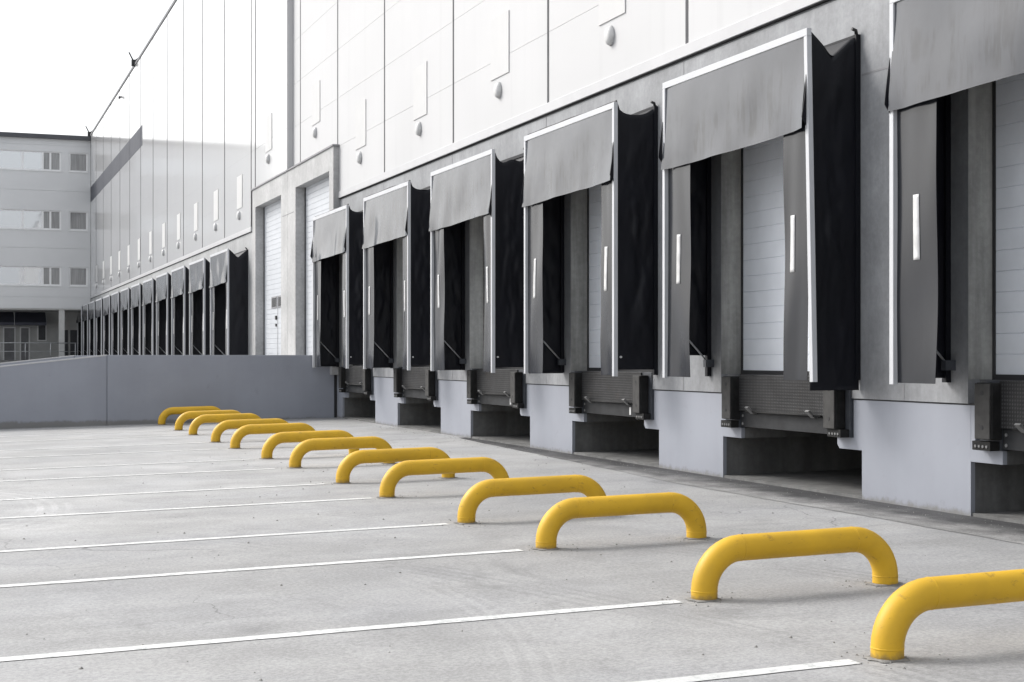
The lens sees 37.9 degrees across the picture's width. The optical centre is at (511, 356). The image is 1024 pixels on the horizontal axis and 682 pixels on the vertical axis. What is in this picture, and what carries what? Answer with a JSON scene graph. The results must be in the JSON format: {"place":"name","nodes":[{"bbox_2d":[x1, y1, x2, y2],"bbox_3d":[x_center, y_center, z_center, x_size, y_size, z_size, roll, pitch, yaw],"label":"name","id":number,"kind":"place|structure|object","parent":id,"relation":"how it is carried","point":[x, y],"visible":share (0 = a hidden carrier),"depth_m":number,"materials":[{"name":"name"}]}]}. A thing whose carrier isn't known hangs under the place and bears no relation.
{"place":"outdoors","nodes":[
{"label":"outdoors","id":0,"kind":"place"},
{"bbox_2d":[0,0,173,135],"label":"sky","id":1,"kind":"structure","parent":0,"point":[63,62],"materials":[{"name":"white"}]},
{"bbox_2d":[0,417,1023,681],"bbox_3d":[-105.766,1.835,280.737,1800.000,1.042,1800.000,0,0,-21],"label":"pavement","id":2,"kind":"structure","parent":0,"point":[768,607],"depth_m":10.20,"materials":[{"name":"concrete"}]},
{"bbox_2d":[0,132,90,362],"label":"office building","id":3,"kind":"structure","parent":2,"relation":"on","point":[45,223],"depth_m":93.65,"materials":[{"name":"grey concrete"}]},
{"bbox_2d":[0,311,14,325],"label":"awning","id":4,"kind":"object","parent":3,"relation":"attached to","point":[7,318],"visible":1,"depth_m":96.90,"materials":[{"name":"metal"}]},
{"bbox_2d":[3,327,15,359],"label":"door","id":5,"kind":"structure","parent":3,"relation":"in","point":[9,333],"depth_m":97.92,"materials":[{"name":"grey glass"}]},
{"bbox_2d":[20,327,29,359],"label":"door","id":6,"kind":"structure","parent":3,"relation":"in","point":[24,331],"depth_m":98.23,"materials":[{"name":"grey glass"}]},
{"bbox_2d":[15,312,46,325],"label":"awning","id":7,"kind":"object","parent":3,"relation":"attached to","point":[32,318],"visible":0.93,"depth_m":97.52,"materials":[{"name":"metal"}]},
{"bbox_2d":[0,149,61,171],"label":"window","id":8,"kind":"structure","parent":3,"relation":"in","point":[9,159],"depth_m":93.26,"materials":[{"name":"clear glass"}]},
{"bbox_2d":[0,209,61,230],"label":"window","id":9,"kind":"structure","parent":3,"relation":"in","point":[9,218],"depth_m":93.23,"materials":[{"name":"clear glass"}]},
{"bbox_2d":[0,266,61,286],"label":"window","id":10,"kind":"structure","parent":3,"relation":"in","point":[9,275],"depth_m":93.23,"materials":[{"name":"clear glass"}]},
{"bbox_2d":[37,325,46,340],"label":"window","id":11,"kind":"structure","parent":3,"relation":"in","point":[41,330],"depth_m":98.62,"materials":[{"name":"grey glass"}]},
{"bbox_2d":[65,330,67,355],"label":"glass door","id":12,"kind":"structure","parent":3,"relation":"in","point":[66,331],"depth_m":99.15,"materials":[{"name":"black glass"}]},
{"bbox_2d":[70,330,76,354],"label":"glass door","id":13,"kind":"structure","parent":3,"relation":"in","point":[73,333],"depth_m":99.32,"materials":[{"name":"black glass"}]},
{"bbox_2d":[68,153,87,172],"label":"window","id":14,"kind":"structure","parent":3,"relation":"in","point":[78,162],"depth_m":94.29,"materials":[{"name":"grey glass"}]},
{"bbox_2d":[68,211,87,230],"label":"window","id":15,"kind":"structure","parent":3,"relation":"in","point":[78,221],"depth_m":94.26,"materials":[{"name":"grey glass"}]},
{"bbox_2d":[68,267,87,286],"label":"window","id":16,"kind":"structure","parent":3,"relation":"in","point":[78,276],"depth_m":94.26,"materials":[{"name":"grey glass"}]},
{"bbox_2d":[0,430,168,436],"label":"parking line","id":17,"kind":"object","parent":2,"relation":"on","point":[83,433],"visible":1,"depth_m":29.80,"materials":[{"name":"white paint"}]},
{"bbox_2d":[0,442,204,450],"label":"parking line","id":18,"kind":"object","parent":2,"relation":"on","point":[104,446],"visible":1,"depth_m":25.53,"materials":[{"name":"white paint"}]},
{"bbox_2d":[5,449,211,457],"bbox_3d":[-12.308,1.656,21.477,16.108,0.311,0.127,0,0,-21],"label":"parking line","id":19,"kind":"object","parent":2,"relation":"on","point":[107,453],"visible":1,"depth_m":23.69,"materials":[{"name":"white paint"}]},
{"bbox_2d":[8,459,249,469],"bbox_3d":[-11.387,1.656,19.027,16.104,0.311,0.123,0,0,-21],"label":"parking line","id":20,"kind":"object","parent":2,"relation":"on","point":[128,464],"visible":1,"depth_m":21.26,"materials":[{"name":"white paint"}]},
{"bbox_2d":[0,468,274,481],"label":"parking line","id":21,"kind":"object","parent":2,"relation":"on","point":[138,474],"visible":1,"depth_m":19.44,"materials":[{"name":"white paint"}]},
{"bbox_2d":[0,483,324,500],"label":"parking line","id":22,"kind":"object","parent":2,"relation":"on","point":[158,492],"visible":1,"depth_m":16.93,"materials":[{"name":"white paint"}]},
{"bbox_2d":[0,355,333,428],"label":"ramp wall","id":23,"kind":"structure","parent":2,"relation":"on","point":[101,390],"depth_m":33.49,"materials":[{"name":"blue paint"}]},
{"bbox_2d":[0,497,370,518],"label":"parking line","id":24,"kind":"object","parent":2,"relation":"on","point":[184,508],"visible":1,"depth_m":15.14,"materials":[{"name":"white paint"}]},
{"bbox_2d":[157,406,220,424],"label":"pipe barrier","id":25,"kind":"object","parent":2,"relation":"on","point":[164,414],"visible":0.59,"depth_m":32.97,"materials":[{"name":"metal"}]},
{"bbox_2d":[175,410,239,430],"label":"pipe barrier","id":26,"kind":"object","parent":2,"relation":"on","point":[182,419],"visible":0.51,"depth_m":30.49,"materials":[{"name":"metal"}]},
{"bbox_2d":[0,523,447,551],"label":"parking line","id":27,"kind":"object","parent":2,"relation":"on","point":[219,537],"visible":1,"depth_m":12.67,"materials":[{"name":"white paint"}]},
{"bbox_2d":[188,413,260,434],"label":"pipe barrier","id":28,"kind":"object","parent":2,"relation":"on","point":[197,422],"visible":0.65,"depth_m":28.74,"materials":[{"name":"metal"}]},
{"bbox_2d":[211,418,287,442],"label":"pipe barrier","id":29,"kind":"object","parent":2,"relation":"on","point":[220,429],"visible":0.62,"depth_m":26.26,"materials":[{"name":"metal"}]},
{"bbox_2d":[0,549,522,586],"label":"parking line","id":30,"kind":"object","parent":2,"relation":"on","point":[211,571],"visible":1,"depth_m":10.85,"materials":[{"name":"white paint"}]},
{"bbox_2d":[228,423,315,448],"bbox_3d":[-3.910,1.320,24.640,1.572,0.460,0.255,0,0,-21],"label":"pipe barrier","id":31,"kind":"object","parent":2,"relation":"on","point":[240,434],"visible":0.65,"depth_m":24.51,"materials":[{"name":"metal"}]},
{"bbox_2d":[259,430,358,458],"bbox_3d":[-2.988,1.320,22.192,1.572,0.460,0.255,0,0,-21],"label":"pipe barrier","id":32,"kind":"object","parent":2,"relation":"on","point":[272,442],"visible":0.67,"depth_m":22.04,"materials":[{"name":"metal"}]},
{"bbox_2d":[286,436,395,467],"bbox_3d":[-2.309,1.320,20.392,1.572,0.460,0.255,0,0,-21],"label":"pipe barrier","id":33,"kind":"object","parent":2,"relation":"on","point":[300,450],"visible":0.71,"depth_m":20.28,"materials":[{"name":"metal"}]},
{"bbox_2d":[0,600,682,661],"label":"parking line","id":34,"kind":"object","parent":2,"relation":"on","point":[69,653],"visible":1,"depth_m":8.37,"materials":[{"name":"white paint"}]},
{"bbox_2d":[334,447,457,483],"bbox_3d":[-1.387,1.320,17.944,1.572,0.460,0.255,0,0,-21],"label":"pipe barrier","id":35,"kind":"object","parent":2,"relation":"on","point":[349,463],"visible":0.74,"depth_m":17.82,"materials":[{"name":"metal"}]},
{"bbox_2d":[377,457,508,497],"bbox_3d":[-0.709,1.320,16.143,1.572,0.460,0.255,0,0,-21],"label":"pipe barrier","id":36,"kind":"object","parent":2,"relation":"on","point":[397,472],"visible":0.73,"depth_m":16.04,"materials":[{"name":"metal"}]},
{"bbox_2d":[453,474,605,523],"bbox_3d":[0.213,1.320,13.695,1.572,0.460,0.255,0,0,-21],"label":"pipe barrier","id":37,"kind":"object","parent":2,"relation":"on","point":[475,496],"visible":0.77,"depth_m":13.58,"materials":[{"name":"metal"}]},
{"bbox_2d":[90,0,1023,523],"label":"warehouse","id":38,"kind":"structure","parent":2,"relation":"on","point":[206,88],"depth_m":22.15,"materials":[{"name":"metal"}]},
{"bbox_2d":[76,306,82,354],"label":"dock shelter","id":39,"kind":"object","parent":38,"relation":"attached to","point":[79,322],"visible":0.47,"depth_m":96.38,"materials":[{"name":"black fabric"}]},
{"bbox_2d":[82,303,88,354],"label":"dock shelter","id":40,"kind":"object","parent":38,"relation":"attached to","point":[85,320],"visible":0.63,"depth_m":92.40,"materials":[{"name":"black fabric"}]},
{"bbox_2d":[88,301,95,354],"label":"dock shelter","id":41,"kind":"object","parent":38,"relation":"attached to","point":[92,328],"visible":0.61,"depth_m":88.07,"materials":[{"name":"black fabric"}]},
{"bbox_2d":[95,298,102,354],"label":"dock shelter","id":42,"kind":"object","parent":38,"relation":"attached to","point":[99,326],"visible":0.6,"depth_m":84.10,"materials":[{"name":"black fabric"}]},
{"bbox_2d":[102,295,110,354],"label":"dock shelter","id":43,"kind":"object","parent":38,"relation":"attached to","point":[106,314],"visible":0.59,"depth_m":80.13,"materials":[{"name":"black fabric"}]},
{"bbox_2d":[110,291,120,354],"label":"dock shelter","id":44,"kind":"object","parent":38,"relation":"attached to","point":[115,312],"visible":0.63,"depth_m":75.69,"materials":[{"name":"black fabric"}]},
{"bbox_2d":[120,287,130,354],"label":"dock shelter","id":45,"kind":"object","parent":38,"relation":"attached to","point":[125,310],"visible":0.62,"depth_m":71.36,"materials":[{"name":"black fabric"}]},
{"bbox_2d":[130,283,142,354],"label":"dock shelter","id":46,"kind":"object","parent":38,"relation":"attached to","point":[136,307],"visible":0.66,"depth_m":67.39,"materials":[{"name":"black fabric"}]},
{"bbox_2d":[138,238,139,259],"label":"sign panel","id":47,"kind":"object","parent":38,"relation":"attached to","point":[139,249],"visible":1,"depth_m":69.83,"materials":[{"name":"grey plastic"}]},
{"bbox_2d":[142,278,155,354],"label":"dock shelter","id":48,"kind":"object","parent":38,"relation":"attached to","point":[149,316],"visible":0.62,"depth_m":62.98,"materials":[{"name":"black fabric"}]},
{"bbox_2d":[149,231,151,254],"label":"sign panel","id":49,"kind":"object","parent":38,"relation":"attached to","point":[150,242],"visible":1,"depth_m":65.98,"materials":[{"name":"grey plastic"}]},
{"bbox_2d":[155,272,170,354],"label":"dock shelter","id":50,"kind":"object","parent":38,"relation":"attached to","point":[163,313],"visible":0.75,"depth_m":59.04,"materials":[{"name":"black fabric"}]},
{"bbox_2d":[162,223,164,247],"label":"sign panel","id":51,"kind":"object","parent":38,"relation":"attached to","point":[163,235],"visible":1,"depth_m":61.95,"materials":[{"name":"grey plastic"}]},
{"bbox_2d":[177,213,179,239],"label":"sign panel","id":52,"kind":"object","parent":38,"relation":"attached to","point":[178,226],"visible":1,"depth_m":57.87,"materials":[{"name":"grey plastic"}]},
{"bbox_2d":[170,266,188,354],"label":"dock shelter","id":53,"kind":"object","parent":38,"relation":"attached to","point":[179,294],"visible":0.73,"depth_m":54.99,"materials":[{"name":"black fabric"}]},
{"bbox_2d":[194,202,197,231],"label":"sign panel","id":54,"kind":"object","parent":38,"relation":"attached to","point":[195,216],"visible":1,"depth_m":53.77,"materials":[{"name":"grey plastic"}]},
{"bbox_2d":[188,258,209,354],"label":"dock shelter","id":55,"kind":"object","parent":38,"relation":"attached to","point":[199,309],"visible":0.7,"depth_m":50.52,"materials":[{"name":"black fabric"}]},
{"bbox_2d":[214,189,217,220],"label":"sign panel","id":56,"kind":"object","parent":38,"relation":"attached to","point":[215,205],"visible":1,"depth_m":49.59,"materials":[{"name":"grey plastic"}]},
{"bbox_2d":[208,247,247,354],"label":"dock shelter","id":57,"kind":"object","parent":38,"relation":"attached to","point":[228,282],"visible":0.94,"depth_m":44.50,"materials":[{"name":"fabric"}]},
{"bbox_2d":[237,174,241,209],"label":"sign panel","id":58,"kind":"object","parent":38,"relation":"attached to","point":[239,192],"visible":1,"depth_m":45.65,"materials":[{"name":"grey plastic"}]},
{"bbox_2d":[265,113,271,152],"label":"sign panel","id":59,"kind":"object","parent":38,"relation":"attached to","point":[268,132],"visible":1,"depth_m":41.48,"materials":[{"name":"grey plastic"}]},
{"bbox_2d":[264,200,280,354],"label":"gate door","id":60,"kind":"structure","parent":38,"relation":"in","point":[272,213],"depth_m":42.43,"materials":[{"name":"white metal"}]},
{"bbox_2d":[312,127,316,137],"bbox_3d":[-4.892,-5.550,36.841,0.092,0.278,0.222,0,0,-21],"label":"wall lamp","id":61,"kind":"object","parent":38,"relation":"attached to","point":[314,132],"visible":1,"depth_m":36.77,"materials":[{"name":"metal"}]},
{"bbox_2d":[312,80,319,125],"bbox_3d":[-4.848,-6.270,36.825,0.015,1.006,0.864,0,0,-21],"label":"sign panel","id":62,"kind":"object","parent":38,"relation":"attached to","point":[315,103],"visible":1,"depth_m":36.73,"materials":[{"name":"grey plastic"}]},
{"bbox_2d":[305,177,328,354],"bbox_3d":[-4.680,-2.140,36.787,0.070,4.620,3.750,0,0,-21],"label":"gate door","id":63,"kind":"structure","parent":38,"relation":"in","point":[317,194],"depth_m":37.95,"materials":[{"name":"white metal"}]},
{"bbox_2d":[310,204,362,368],"bbox_3d":[-3.808,-1.518,33.183,0.674,3.527,3.178,0,0,-21],"label":"dock shelter","id":64,"kind":"object","parent":38,"relation":"attached to","point":[337,232],"visible":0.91,"depth_m":32.90,"materials":[{"name":"fabric"}]},
{"bbox_2d":[339,366,373,394],"bbox_3d":[-2.546,0.503,33.487,2.153,0.614,2.530,0,0,-21],"label":"dock leveller","id":65,"kind":"object","parent":38,"relation":"attached to","point":[353,378],"visible":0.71,"depth_m":33.20,"materials":[{"name":"grey metal"}]},
{"bbox_2d":[338,367,345,387],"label":"dock bumper","id":66,"kind":"object","parent":65,"relation":"attached to","point":[341,377],"visible":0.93,"depth_m":34.02,"materials":[{"name":"black rubber"}]},
{"bbox_2d":[363,368,370,390],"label":"dock bumper","id":67,"kind":"object","parent":65,"relation":"attached to","point":[367,379],"visible":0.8,"depth_m":32.03,"materials":[{"name":"black rubber"}]},
{"bbox_2d":[356,152,361,163],"bbox_3d":[-3.376,-4.390,32.817,0.092,0.278,0.222,0,0,-21],"label":"wall lamp","id":68,"kind":"object","parent":38,"relation":"attached to","point":[359,157],"visible":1,"depth_m":32.75,"materials":[{"name":"metal"}]},
{"bbox_2d":[355,99,365,149],"bbox_3d":[-3.332,-5.110,32.801,0.015,1.006,0.864,0,0,-21],"label":"sign panel","id":69,"kind":"object","parent":38,"relation":"attached to","point":[360,124],"visible":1,"depth_m":32.79,"materials":[{"name":"grey plastic"}]},
{"bbox_2d":[361,180,429,369],"bbox_3d":[-2.207,-1.518,28.935,0.674,3.527,3.178,0,0,-21],"label":"dock shelter","id":70,"kind":"object","parent":38,"relation":"attached to","point":[391,213],"visible":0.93,"depth_m":28.27,"materials":[{"name":"fabric"}]},
{"bbox_2d":[394,367,437,400],"bbox_3d":[-0.946,0.503,29.239,2.153,0.614,2.530,0,0,-21],"label":"dock leveller","id":71,"kind":"object","parent":38,"relation":"attached to","point":[413,382],"visible":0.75,"depth_m":28.91,"materials":[{"name":"grey metal"}]},
{"bbox_2d":[393,368,401,392],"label":"dock bumper","id":72,"kind":"object","parent":71,"relation":"attached to","point":[397,380],"visible":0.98,"depth_m":29.78,"materials":[{"name":"black rubber"}]},
{"bbox_2d":[425,370,434,395],"bbox_3d":[-1.534,0.483,27.869,0.136,0.493,0.210,0,0,-21],"label":"dock bumper","id":73,"kind":"object","parent":71,"relation":"attached to","point":[429,383],"visible":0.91,"depth_m":27.78,"materials":[{"name":"black rubber"}]},
{"bbox_2d":[415,122,421,135],"bbox_3d":[-1.810,-4.390,28.662,0.092,0.278,0.222,0,0,-21],"label":"wall lamp","id":74,"kind":"object","parent":38,"relation":"attached to","point":[418,128],"visible":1,"depth_m":28.59,"materials":[{"name":"metal"}]},
{"bbox_2d":[413,61,426,120],"bbox_3d":[-1.766,-5.110,28.647,0.015,1.006,0.864,0,0,-21],"label":"sign panel","id":75,"kind":"object","parent":38,"relation":"attached to","point":[419,91],"visible":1,"depth_m":28.60,"materials":[{"name":"grey plastic"}]},
{"bbox_2d":[428,148,523,372],"bbox_3d":[-0.606,-1.518,24.686,0.674,3.527,3.178,0,0,-21],"label":"dock shelter","id":76,"kind":"object","parent":38,"relation":"attached to","point":[487,184],"visible":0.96,"depth_m":23.54,"materials":[{"name":"fabric"}]},
{"bbox_2d":[467,368,526,407],"bbox_3d":[0.655,0.503,24.991,2.153,0.614,2.530,0,0,-21],"label":"dock leveller","id":77,"kind":"object","parent":38,"relation":"attached to","point":[493,388],"visible":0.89,"depth_m":24.62,"materials":[{"name":"grey metal"}]},
{"bbox_2d":[467,370,477,398],"bbox_3d":[-0.688,0.469,25.623,0.136,0.493,0.210,0,0,-21],"label":"dock bumper","id":78,"kind":"object","parent":77,"relation":"attached to","point":[472,393],"visible":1,"depth_m":25.53,"materials":[{"name":"black rubber"}]},
{"bbox_2d":[510,372,521,402],"bbox_3d":[0.067,0.483,23.620,0.136,0.493,0.210,0,0,-21],"label":"dock bumper","id":79,"kind":"object","parent":77,"relation":"attached to","point":[515,387],"visible":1,"depth_m":23.53,"materials":[{"name":"black rubber"}]},
{"bbox_2d":[494,82,501,98],"bbox_3d":[-0.245,-4.390,24.507,0.092,0.278,0.222,0,0,-21],"label":"wall lamp","id":80,"kind":"object","parent":38,"relation":"attached to","point":[497,89],"visible":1,"depth_m":24.44,"materials":[{"name":"metal"}]},
{"bbox_2d":[491,10,508,80],"bbox_3d":[-0.201,-5.110,24.492,0.015,1.006,0.864,0,0,-21],"label":"sign panel","id":81,"kind":"object","parent":38,"relation":"attached to","point":[500,46],"visible":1,"depth_m":24.44,"materials":[{"name":"grey plastic"}]},
{"bbox_2d":[484,265,523,368],"bbox_3d":[0.009,-1.295,24.846,0.065,3.010,2.905,0,0,-21],"label":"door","id":82,"kind":"structure","parent":38,"relation":"in","point":[484,265],"depth_m":25.36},
{"bbox_2d":[520,100,657,375],"bbox_3d":[0.994,-1.518,20.438,0.674,3.527,3.178,0,0,-21],"label":"dock shelter","id":83,"kind":"object","parent":38,"relation":"attached to","point":[611,148],"visible":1,"depth_m":19.18,"materials":[{"name":"fabric"}]},
{"bbox_2d":[604,26,614,45],"bbox_3d":[1.321,-4.390,20.352,0.092,0.278,0.222,0,0,-21],"label":"wall lamp","id":84,"kind":"object","parent":38,"relation":"attached to","point":[609,36],"visible":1,"depth_m":20.29,"materials":[{"name":"grey plastic"}]},
{"bbox_2d":[569,371,653,419],"bbox_3d":[2.256,0.503,20.742,2.153,0.614,2.530,0,0,-21],"label":"dock leveller","id":85,"kind":"object","parent":38,"relation":"attached to","point":[607,394],"visible":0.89,"depth_m":20.36,"materials":[{"name":"grey metal"}]},
{"bbox_2d":[569,372,582,406],"bbox_3d":[0.913,0.469,21.374,0.136,0.493,0.210,0,0,-21],"label":"dock bumper","id":86,"kind":"object","parent":85,"relation":"attached to","point":[575,389],"visible":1,"depth_m":21.28,"materials":[{"name":"black rubber"}]},
{"bbox_2d":[633,375,647,412],"bbox_3d":[1.667,0.483,19.372,0.136,0.493,0.210,0,0,-21],"label":"dock bumper","id":87,"kind":"object","parent":85,"relation":"attached to","point":[640,393],"visible":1,"depth_m":19.28,"materials":[{"name":"black rubber"}]},
{"bbox_2d":[599,0,625,25],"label":"sign panel","id":88,"kind":"object","parent":38,"relation":"attached to","point":[609,10],"visible":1,"depth_m":20.36,"materials":[{"name":"grey plastic"}]},
{"bbox_2d":[587,184,651,371],"bbox_3d":[1.609,-1.295,20.597,0.065,3.010,2.905,0,0,-21],"label":"door","id":89,"kind":"structure","parent":38,"relation":"in","point":[594,202],"depth_m":21.64,"materials":[{"name":"white metal"}]},
{"bbox_2d":[658,27,860,390],"bbox_3d":[2.613,-1.476,16.140,0.674,3.612,3.282,0,0,-21],"label":"dock shelter","id":90,"kind":"object","parent":38,"relation":"attached to","point":[799,91],"visible":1,"depth_m":14.94,"materials":[{"name":"fabric"}]},
{"bbox_2d":[741,136,809,374],"bbox_3d":[3.210,-1.295,16.349,0.065,3.010,2.905,0,0,-21],"label":"door","id":91,"kind":"structure","parent":38,"relation":"in","point":[762,191],"depth_m":17.16,"materials":[{"name":"white metal"}]},
{"bbox_2d":[721,374,853,437],"bbox_3d":[3.856,0.503,16.494,2.153,0.614,2.530,0,0,-21],"label":"dock leveller","id":92,"kind":"object","parent":38,"relation":"attached to","point":[776,402],"visible":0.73,"depth_m":16.16,"materials":[{"name":"grey metal"}]},
{"bbox_2d":[722,376,739,419],"bbox_3d":[2.514,0.469,17.126,0.136,0.493,0.210,0,0,-21],"label":"dock bumper","id":93,"kind":"object","parent":92,"relation":"attached to","point":[730,397],"visible":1,"depth_m":17.04,"materials":[{"name":"black rubber"}]},
{"bbox_2d":[823,390,844,428],"bbox_3d":[3.268,0.483,15.123,0.136,0.493,0.210,0,0,-21],"label":"dock bumper","id":94,"kind":"object","parent":92,"relation":"attached to","point":[833,409],"visible":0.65,"depth_m":15.04,"materials":[{"name":"black rubber"}]},
{"bbox_2d":[884,0,1023,384],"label":"dock shelter","id":95,"kind":"object","parent":38,"relation":"attached to","point":[941,52],"visible":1,"depth_m":12.99,"materials":[{"name":"fabric"}]},
{"bbox_2d":[972,380,1023,450],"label":"dock leveller","id":96,"kind":"object","parent":38,"relation":"attached to","point":[1012,409],"visible":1,"depth_m":12.70,"materials":[{"name":"metal"}]},
{"bbox_2d":[975,382,1001,439],"bbox_3d":[4.114,0.469,12.877,0.136,0.493,0.210,0,0,-21],"label":"dock bumper","id":97,"kind":"object","parent":96,"relation":"attached to","point":[987,411],"visible":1,"depth_m":12.79,"materials":[{"name":"black rubber"}]},
{"bbox_2d":[992,73,1023,379],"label":"door","id":98,"kind":"structure","parent":38,"relation":"in","point":[1008,92],"depth_m":13.17,"materials":[{"name":"white metal"}]},
{"bbox_2d":[532,492,710,549],"bbox_3d":[0.892,1.320,11.895,1.572,0.460,0.255,0,0,-21],"label":"pipe barrier","id":99,"kind":"object","parent":2,"relation":"on","point":[560,514],"visible":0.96,"depth_m":11.81,"materials":[{"name":"metal"}]},
{"bbox_2d":[462,437,1023,543],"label":"asphalt strip","id":100,"kind":"object","parent":2,"relation":"on","point":[972,525],"visible":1,"depth_m":14.83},
{"bbox_2d":[635,659,859,681],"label":"parking line","id":101,"kind":"object","parent":2,"relation":"on","point":[711,676],"visible":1,"depth_m":7.15,"materials":[{"name":"white paint"}]},
{"bbox_2d":[685,526,901,601],"bbox_3d":[1.814,1.320,9.447,1.572,0.460,0.255,0,0,-21],"label":"pipe barrier","id":102,"kind":"object","parent":2,"relation":"on","point":[718,558],"visible":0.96,"depth_m":9.36,"materials":[{"name":"metal"}]},
{"bbox_2d":[862,569,1023,662],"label":"pipe barrier","id":103,"kind":"object","parent":2,"relation":"on","point":[904,607],"visible":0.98,"depth_m":7.43,"materials":[{"name":"yellow metal"}]},
{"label":"ramp","id":104,"kind":"structure","parent":0,"visible":0},
{"bbox_2d":[0,355,97,365],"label":"ramp wall","id":105,"kind":"structure","parent":104,"relation":"on","point":[39,360],"depth_m":41.62,"materials":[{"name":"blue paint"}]},
{"bbox_2d":[0,342,75,359],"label":"railing","id":106,"kind":"object","parent":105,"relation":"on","point":[25,351],"visible":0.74,"depth_m":93.09,"materials":[{"name":"metal"}]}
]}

